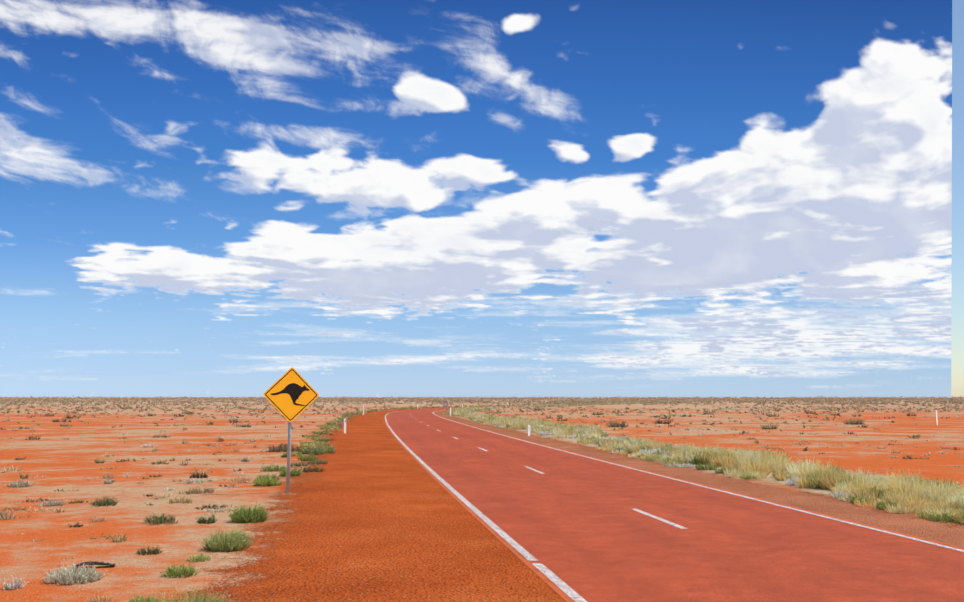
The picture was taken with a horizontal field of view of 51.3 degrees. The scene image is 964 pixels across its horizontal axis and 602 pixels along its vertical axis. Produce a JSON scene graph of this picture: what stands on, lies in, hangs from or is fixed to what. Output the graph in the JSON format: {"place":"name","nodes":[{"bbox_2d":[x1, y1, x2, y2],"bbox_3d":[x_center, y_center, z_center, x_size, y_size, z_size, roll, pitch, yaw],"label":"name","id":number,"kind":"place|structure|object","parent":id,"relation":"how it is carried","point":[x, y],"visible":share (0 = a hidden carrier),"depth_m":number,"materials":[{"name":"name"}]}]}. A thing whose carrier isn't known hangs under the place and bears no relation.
{"place":"outdoors","nodes":[
{"label":"outdoors","id":0,"kind":"place"},
{"bbox_2d":[178,399,751,601],"bbox_3d":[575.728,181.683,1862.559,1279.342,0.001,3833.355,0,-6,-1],"label":"shoulder","id":1,"kind":"object","parent":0,"point":[388,517],"visible":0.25,"depth_m":14.70},
{"bbox_2d":[263,368,318,492],"bbox_3d":[-4.334,3.132,22.619,1.233,3.262,0.111,2,-6,-13],"label":"kangaroo sign","id":2,"kind":"object","parent":1,"relation":"on","point":[291,394],"visible":0.94,"depth_m":22.65,"materials":[{"name":"orange"}]},
{"bbox_2d":[43,399,645,601],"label":"shoulder herbs","id":3,"kind":"object","parent":1,"relation":"on","point":[236,540],"visible":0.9,"depth_m":14.44,"materials":[{"name":"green plant"}]},
{"bbox_2d":[0,0,951,397],"bbox_3d":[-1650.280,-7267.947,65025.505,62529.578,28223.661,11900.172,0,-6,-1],"label":"cloud","id":4,"kind":"structure","parent":0,"point":[798,234],"depth_m":67274.62,"materials":[{"name":"white"}]},
{"bbox_2d":[0,399,963,601],"bbox_3d":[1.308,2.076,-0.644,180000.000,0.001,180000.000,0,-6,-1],"label":"ground","id":5,"kind":"structure","parent":0,"point":[50,454],"depth_m":33.71,"materials":[{"name":"soil"}]},
{"bbox_2d":[76,561,115,566],"bbox_3d":[-4.892,3.325,12.669,0.500,0.063,0.181,1,-6,-9],"label":"tyre shred debris","id":6,"kind":"object","parent":5,"relation":"on","point":[95,563],"visible":0.9,"depth_m":12.64,"materials":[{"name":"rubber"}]},
{"bbox_2d":[0,395,963,601],"bbox_3d":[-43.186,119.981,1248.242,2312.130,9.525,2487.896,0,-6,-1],"label":"scrub vegetation","id":7,"kind":"object","parent":5,"relation":"on","point":[345,400],"visible":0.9,"depth_m":166.70,"materials":[{"name":"green plant"}]},
{"bbox_2d":[0,0,963,397],"label":"sky","id":8,"kind":"structure","parent":0,"point":[51,223],"materials":[{"name":"blue"}]},
{"bbox_2d":[384,399,963,601],"bbox_3d":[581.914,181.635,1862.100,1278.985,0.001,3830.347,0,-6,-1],"label":"road","id":9,"kind":"structure","parent":0,"point":[579,525],"depth_m":15.53,"materials":[{"name":"red asphalt"}]},
{"bbox_2d":[385,407,963,601],"bbox_3d":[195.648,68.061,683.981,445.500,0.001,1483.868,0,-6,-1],"label":"road markings","id":10,"kind":"object","parent":9,"relation":"on","point":[576,595],"visible":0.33,"depth_m":17.11,"materials":[{"name":"white paint"}]},
{"bbox_2d":[435,400,963,547],"bbox_3d":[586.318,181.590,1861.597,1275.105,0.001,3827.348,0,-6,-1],"label":"shoulder","id":11,"kind":"object","parent":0,"point":[910,524],"visible":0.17,"depth_m":21.70},
{"bbox_2d":[444,398,963,525],"bbox_3d":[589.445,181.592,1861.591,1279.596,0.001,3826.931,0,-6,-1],"label":"verge","id":12,"kind":"structure","parent":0,"point":[574,440],"depth_m":28.33,"materials":[{"name":"plant"}]}
]}

